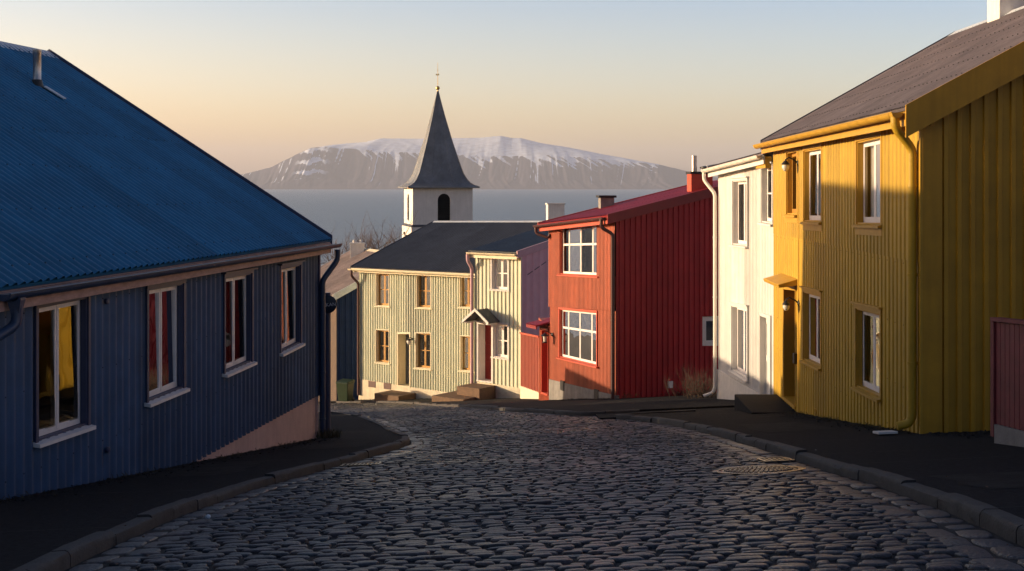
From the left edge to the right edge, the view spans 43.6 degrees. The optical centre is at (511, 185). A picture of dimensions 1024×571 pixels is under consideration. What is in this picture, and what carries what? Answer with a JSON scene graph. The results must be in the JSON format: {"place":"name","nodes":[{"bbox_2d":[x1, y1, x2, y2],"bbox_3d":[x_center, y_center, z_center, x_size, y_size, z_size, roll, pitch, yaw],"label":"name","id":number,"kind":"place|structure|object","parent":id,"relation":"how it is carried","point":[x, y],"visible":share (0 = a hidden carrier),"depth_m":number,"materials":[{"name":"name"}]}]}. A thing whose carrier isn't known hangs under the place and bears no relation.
{"place":"outdoors","nodes":[
{"label":"outdoors","id":0,"kind":"place"},
{"bbox_2d":[0,413,401,570],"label":"pavement","id":1,"kind":"structure","parent":0,"point":[90,510],"depth_m":11.84,"materials":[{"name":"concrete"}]},
{"bbox_2d":[0,439,311,502],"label":"weeds","id":2,"kind":"object","parent":1,"relation":"on","point":[22,496],"visible":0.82,"depth_m":14.81,"materials":[{"name":"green plant"}]},
{"bbox_2d":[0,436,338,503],"bbox_3d":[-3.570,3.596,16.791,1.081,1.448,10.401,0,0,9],"label":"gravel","id":3,"kind":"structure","parent":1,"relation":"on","point":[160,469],"depth_m":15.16,"materials":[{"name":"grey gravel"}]},
{"bbox_2d":[4,417,394,531],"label":"pavement seams","id":4,"kind":"object","parent":1,"relation":"on","point":[177,476],"visible":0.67,"depth_m":12.29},
{"bbox_2d":[315,426,341,438],"bbox_3d":[-3.137,4.226,21.918,0.560,0.245,0.564,0,0,-24],"label":"grass tuft","id":5,"kind":"object","parent":1,"relation":"on","point":[328,433],"visible":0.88,"depth_m":21.84,"materials":[{"name":"brown plant"}]},
{"bbox_2d":[325,292,336,430],"bbox_3d":[-3.453,3.340,23.978,0.344,2.680,0.154,0,0,-6],"label":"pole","id":6,"kind":"object","parent":1,"relation":"on","point":[330,304],"visible":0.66,"depth_m":23.95,"materials":[{"name":"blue metal"}]},
{"bbox_2d":[263,189,667,264],"bbox_3d":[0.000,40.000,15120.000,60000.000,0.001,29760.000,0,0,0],"label":"sea","id":7,"kind":"structure","parent":0,"point":[327,210],"depth_m":2623.03,"materials":[{"name":"blue liquid"}]},
{"bbox_2d":[241,136,717,188],"bbox_3d":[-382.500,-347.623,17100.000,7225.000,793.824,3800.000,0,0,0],"label":"mountain","id":8,"kind":"structure","parent":0,"point":[497,162],"depth_m":16372.86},
{"bbox_2d":[0,0,986,177],"label":"sky","id":9,"kind":"structure","parent":0,"point":[255,85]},
{"bbox_2d":[318,394,733,412],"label":"pavement","id":10,"kind":"structure","parent":0,"point":[682,402],"depth_m":30.18,"materials":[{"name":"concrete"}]},
{"bbox_2d":[336,379,354,400],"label":"wheelie bin","id":11,"kind":"object","parent":10,"relation":"on","point":[345,387],"visible":1,"depth_m":57.01,"materials":[{"name":"green plastic"}]},
{"bbox_2d":[374,390,415,400],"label":"door step","id":12,"kind":"object","parent":10,"relation":"on","point":[392,395],"depth_m":57.05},
{"bbox_2d":[542,398,610,400],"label":"gravel","id":13,"kind":"structure","parent":10,"relation":"on","point":[575,399],"depth_m":35.92,"materials":[{"name":"grey gravel"}]},
{"bbox_2d":[617,390,705,398],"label":"weeds","id":14,"kind":"object","parent":10,"relation":"on","point":[660,395],"visible":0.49,"depth_m":34.71,"materials":[{"name":"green plant"}]},
{"bbox_2d":[662,361,712,397],"bbox_3d":[4.500,4.892,32.614,1.167,1.014,1.168,0,0,-34],"label":"dry bush","id":15,"kind":"object","parent":10,"relation":"on","point":[667,386],"visible":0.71,"depth_m":32.66,"materials":[{"name":"plant"}]},
{"bbox_2d":[674,363,716,398],"bbox_3d":[4.827,4.796,31.338,1.581,0.814,1.294,0,0,22],"label":"dry bush","id":16,"kind":"object","parent":10,"relation":"on","point":[698,389],"visible":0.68,"depth_m":31.23,"materials":[{"name":"brown plant"}]},
{"bbox_2d":[65,402,1023,570],"bbox_3d":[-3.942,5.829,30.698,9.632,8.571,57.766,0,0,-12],"label":"road","id":17,"kind":"structure","parent":0,"point":[600,465],"depth_m":9.54,"materials":[{"name":"grey stone"}]},
{"bbox_2d":[340,462,381,466],"bbox_3d":[-1.860,3.456,15.800,0.480,0.135,0.400,0,0,0],"label":"drain grate","id":18,"kind":"object","parent":17,"relation":"on","point":[358,464],"visible":0.51,"depth_m":15.71,"materials":[{"name":"metal"}]},
{"bbox_2d":[336,401,638,415],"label":"kerb","id":19,"kind":"structure","parent":17,"relation":"on","point":[550,411],"depth_m":29.37,"materials":[{"name":"stone"}]},
{"bbox_2d":[81,423,1008,565],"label":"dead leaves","id":20,"kind":"object","parent":17,"relation":"on","point":[886,503],"visible":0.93,"depth_m":11.15,"materials":[{"name":"brown plant"}]},
{"bbox_2d":[712,465,804,474],"bbox_3d":[2.419,2.804,12.553,0.901,0.182,0.898,0,0,0],"label":"manhole cover","id":21,"kind":"object","parent":17,"relation":"on","point":[744,470],"visible":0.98,"depth_m":12.45,"materials":[{"name":"metal"}]},
{"bbox_2d":[756,457,795,462],"bbox_3d":[2.800,2.929,13.600,0.320,0.140,0.480,0,0,0],"label":"drain grate","id":22,"kind":"object","parent":17,"relation":"on","point":[777,460],"visible":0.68,"depth_m":13.51,"materials":[{"name":"metal"}]},
{"bbox_2d":[595,407,733,419],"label":"driveway","id":23,"kind":"structure","parent":0,"point":[606,416],"depth_m":25.86,"materials":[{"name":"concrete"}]},
{"bbox_2d":[631,410,1023,518],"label":"pavement","id":24,"kind":"structure","parent":0,"point":[927,467],"depth_m":13.28,"materials":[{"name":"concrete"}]},
{"bbox_2d":[734,394,794,413],"bbox_3d":[4.827,4.806,24.363,0.913,1.350,2.080,0,0,0],"label":"door step","id":25,"kind":"object","parent":24,"relation":"on","point":[760,403],"depth_m":24.39,"materials":[{"name":"concrete"}]},
{"bbox_2d":[781,409,906,432],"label":"weeds","id":26,"kind":"object","parent":24,"relation":"on","point":[846,422],"visible":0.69,"depth_m":18.19,"materials":[{"name":"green plant"}]},
{"bbox_2d":[778,412,918,434],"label":"gravel","id":27,"kind":"structure","parent":24,"relation":"on","point":[843,423],"depth_m":18.93,"materials":[{"name":"grey gravel"}]},
{"bbox_2d":[873,430,897,434],"bbox_3d":[4.643,3.065,15.929,0.255,0.086,0.320,0,0,0],"label":"splash tray","id":28,"kind":"object","parent":24,"relation":"on","point":[885,432],"visible":1,"depth_m":15.77,"materials":[{"name":"white paint"}]},
{"bbox_2d":[931,471,1023,488],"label":"pavement patch","id":29,"kind":"object","parent":24,"relation":"on","point":[1000,480],"visible":1,"depth_m":9.88,"materials":[{"name":"grey asphalt"}]},
{"bbox_2d":[990,317,1023,446],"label":"board fence","id":30,"kind":"object","parent":24,"relation":"on","point":[1006,381],"visible":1,"depth_m":13.39,"materials":[{"name":"wood"}]},
{"bbox_2d":[924,430,992,442],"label":"gravel","id":31,"kind":"structure","parent":0,"point":[962,433],"depth_m":15.35,"materials":[{"name":"grey gravel"}]},
{"bbox_3d":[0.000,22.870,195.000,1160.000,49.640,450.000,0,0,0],"label":"ground","id":32,"kind":"structure","parent":0,"visible":0},
{"bbox_2d":[0,41,342,499],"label":"blue house","id":33,"kind":"structure","parent":32,"relation":"on","point":[162,295],"depth_m":16.47,"materials":[{"name":"paint"}]},
{"bbox_2d":[33,296,95,447],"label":"window","id":34,"kind":"structure","parent":33,"relation":"in","point":[62,329],"depth_m":13.72,"materials":[{"name":"white paint"}]},
{"bbox_2d":[144,278,190,406],"bbox_3d":[-4.284,1.884,15.746,0.195,1.476,1.238,0,0,9],"label":"window","id":35,"kind":"structure","parent":33,"relation":"in","point":[165,302],"depth_m":15.90,"materials":[{"name":"white paint"}]},
{"bbox_2d":[221,267,257,377],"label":"window","id":36,"kind":"structure","parent":33,"relation":"in","point":[238,285],"depth_m":18.65,"materials":[{"name":"white paint"}]},
{"bbox_2d":[278,260,305,356],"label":"window","id":37,"kind":"structure","parent":33,"relation":"in","point":[290,272],"depth_m":20.92,"materials":[{"name":"white paint"}]},
{"bbox_2d":[10,412,409,570],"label":"kerb","id":38,"kind":"structure","parent":32,"relation":"on","point":[67,555],"depth_m":10.47,"materials":[{"name":"stone"}]},
{"bbox_2d":[318,240,378,401],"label":"navy house","id":39,"kind":"structure","parent":32,"relation":"on","point":[341,285],"depth_m":62.37,"materials":[{"name":"painted corrugated metal"},{"name":"white paint"},{"name":"roofing metal"}]},
{"bbox_2d":[321,211,417,264],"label":"bare tree","id":40,"kind":"object","parent":32,"relation":"on","point":[370,243],"visible":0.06,"depth_m":83.57,"materials":[{"name":"brown plant"}]},
{"bbox_2d":[398,74,479,237],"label":"church","id":41,"kind":"structure","parent":32,"relation":"on","point":[438,185],"depth_m":109.06,"materials":[{"name":"paint"}]},
{"bbox_2d":[348,203,564,399],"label":"cream house","id":42,"kind":"structure","parent":32,"relation":"on","point":[461,302],"depth_m":56.82,"materials":[{"name":"beige paint"}]},
{"bbox_2d":[368,381,375,387],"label":"cellar window","id":43,"kind":"structure","parent":42,"relation":"in","point":[370,383],"depth_m":58.93,"materials":[{"name":"glass"}]},
{"bbox_2d":[373,329,389,364],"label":"window","id":44,"kind":"structure","parent":42,"relation":"in","point":[381,335],"depth_m":58.92,"materials":[{"name":"paint"}]},
{"bbox_2d":[374,273,389,307],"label":"window","id":45,"kind":"structure","parent":42,"relation":"in","point":[382,280],"depth_m":58.79,"materials":[{"name":"paint"}]},
{"bbox_2d":[384,383,390,389],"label":"cellar window","id":46,"kind":"structure","parent":42,"relation":"in","point":[386,385],"depth_m":58.39,"materials":[{"name":"glass"}]},
{"bbox_2d":[397,332,410,387],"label":"door","id":47,"kind":"structure","parent":42,"relation":"in","point":[403,349],"depth_m":58.23,"materials":[{"name":"wood"}]},
{"bbox_2d":[413,332,431,370],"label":"window","id":48,"kind":"structure","parent":42,"relation":"in","point":[422,339],"depth_m":57.47,"materials":[{"name":"paint"}]},
{"bbox_2d":[414,275,431,309],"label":"window","id":49,"kind":"structure","parent":42,"relation":"in","point":[423,283],"depth_m":57.36,"materials":[{"name":"paint"}]},
{"bbox_2d":[457,277,474,308],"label":"window","id":50,"kind":"structure","parent":42,"relation":"in","point":[464,283],"depth_m":55.89,"materials":[{"name":"paint"}]},
{"bbox_2d":[458,335,474,372],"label":"window","id":51,"kind":"structure","parent":42,"relation":"in","point":[464,339],"depth_m":55.88,"materials":[{"name":"paint"}]},
{"bbox_2d":[476,321,492,382],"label":"door","id":52,"kind":"structure","parent":42,"relation":"in","point":[484,333],"depth_m":54.56,"materials":[{"name":"red paint"}]},
{"bbox_2d":[489,258,509,291],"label":"window","id":53,"kind":"structure","parent":42,"relation":"in","point":[499,268],"depth_m":53.91,"materials":[{"name":"white paint"}]},
{"bbox_2d":[490,322,509,360],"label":"window","id":54,"kind":"structure","parent":42,"relation":"in","point":[500,330],"depth_m":53.91,"materials":[{"name":"white paint"}]},
{"bbox_2d":[432,383,495,401],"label":"door steps","id":55,"kind":"structure","parent":32,"relation":"on","point":[472,391],"depth_m":53.29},
{"bbox_2d":[519,332,538,398],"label":"metal fence","id":56,"kind":"object","parent":32,"relation":"on","point":[529,387],"visible":0.48,"depth_m":48.52,"materials":[{"name":"red paint"}]},
{"bbox_2d":[526,156,717,399],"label":"red house","id":57,"kind":"structure","parent":32,"relation":"on","point":[630,293],"depth_m":35.14,"materials":[{"name":"paint"}]},
{"bbox_2d":[541,328,548,395],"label":"door","id":58,"kind":"structure","parent":57,"relation":"in","point":[544,346],"depth_m":40.15,"materials":[{"name":"red paint"}]},
{"bbox_2d":[541,331,552,342],"bbox_3d":[1.034,4.489,38.127,0.367,0.344,0.246,0,0,-25],"label":"wall lamp","id":59,"kind":"object","parent":57,"relation":"attached to","point":[544,335],"visible":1,"depth_m":38.06,"materials":[{"name":"black metal"}]},
{"bbox_2d":[556,222,615,277],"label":"window","id":60,"kind":"structure","parent":57,"relation":"in","point":[577,245],"depth_m":37.12,"materials":[{"name":"white paint"}]},
{"bbox_2d":[556,307,615,367],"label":"window","id":61,"kind":"structure","parent":57,"relation":"in","point":[577,328],"depth_m":36.62,"materials":[{"name":"white paint"}]},
{"bbox_2d":[702,316,717,345],"bbox_3d":[5.478,4.019,35.468,0.530,0.837,0.055,0,0,-22],"label":"window","id":62,"kind":"structure","parent":57,"relation":"in","point":[707,321],"depth_m":35.42,"materials":[{"name":"white paint"}]},
{"bbox_2d":[701,152,773,399],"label":"white house","id":63,"kind":"structure","parent":32,"relation":"on","point":[745,290],"depth_m":28.16,"materials":[{"name":"paint"}]},
{"bbox_2d":[728,302,748,382],"bbox_3d":[5.073,3.416,28.300,0.235,1.691,1.334,0,0,-7],"label":"window","id":64,"kind":"structure","parent":63,"relation":"in","point":[738,312],"depth_m":28.60,"materials":[{"name":"white paint"}]},
{"bbox_2d":[729,176,748,247],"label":"window","id":65,"kind":"structure","parent":63,"relation":"in","point":[739,189],"depth_m":28.76,"materials":[{"name":"white paint"}]},
{"bbox_2d":[757,162,772,226],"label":"window","id":66,"kind":"structure","parent":63,"relation":"in","point":[766,174],"depth_m":26.74,"materials":[{"name":"white paint"}]},
{"bbox_2d":[759,312,770,393],"bbox_3d":[5.314,3.582,26.527,0.210,1.869,0.744,0,0,-7],"label":"door","id":67,"kind":"structure","parent":63,"relation":"in","point":[764,319],"depth_m":26.82,"materials":[{"name":"white paint"}]},
{"bbox_2d":[615,410,1023,546],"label":"kerb","id":68,"kind":"structure","parent":32,"relation":"on","point":[1001,523],"depth_m":10.26,"materials":[{"name":"stone"}]},
{"bbox_2d":[753,0,1023,433],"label":"yellow house","id":69,"kind":"structure","parent":32,"relation":"on","point":[898,211],"depth_m":16.90,"materials":[{"name":"paint"}]},
{"bbox_2d":[782,286,795,408],"bbox_3d":[5.380,2.960,24.035,0.416,2.250,1.239,0,0,0],"label":"door","id":70,"kind":"structure","parent":69,"relation":"in","point":[789,316],"depth_m":24.58,"materials":[{"name":"wood"}]},
{"bbox_2d":[781,157,797,170],"bbox_3d":[5.049,-0.400,23.247,0.321,0.266,0.159,0,0,0],"label":"wall lamp","id":71,"kind":"object","parent":69,"relation":"attached to","point":[785,164],"visible":1,"depth_m":23.21,"materials":[{"name":"black metal"}]},
{"bbox_2d":[783,147,796,222],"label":"window","id":72,"kind":"structure","parent":69,"relation":"in","point":[790,175],"depth_m":24.30,"materials":[{"name":"paint"}]},
{"bbox_2d":[782,297,799,310],"bbox_3d":[5.051,2.135,23.190,0.313,0.254,0.144,0,0,0],"label":"wall lamp","id":73,"kind":"object","parent":69,"relation":"attached to","point":[786,304],"visible":1,"depth_m":23.16,"materials":[{"name":"black metal"}]},
{"bbox_2d":[800,142,823,230],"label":"window","id":74,"kind":"structure","parent":69,"relation":"in","point":[811,159],"depth_m":22.65,"materials":[{"name":"white paint"}]},
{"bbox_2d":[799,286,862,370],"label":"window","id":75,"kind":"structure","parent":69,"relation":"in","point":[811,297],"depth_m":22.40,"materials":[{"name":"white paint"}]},
{"bbox_2d":[851,131,881,235],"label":"window","id":76,"kind":"structure","parent":69,"relation":"in","point":[868,151],"depth_m":18.79,"materials":[{"name":"white paint"}]},
{"bbox_2d":[851,301,882,402],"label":"window","id":77,"kind":"structure","parent":69,"relation":"in","point":[872,315],"depth_m":18.90,"materials":[{"name":"white paint"}]}
]}

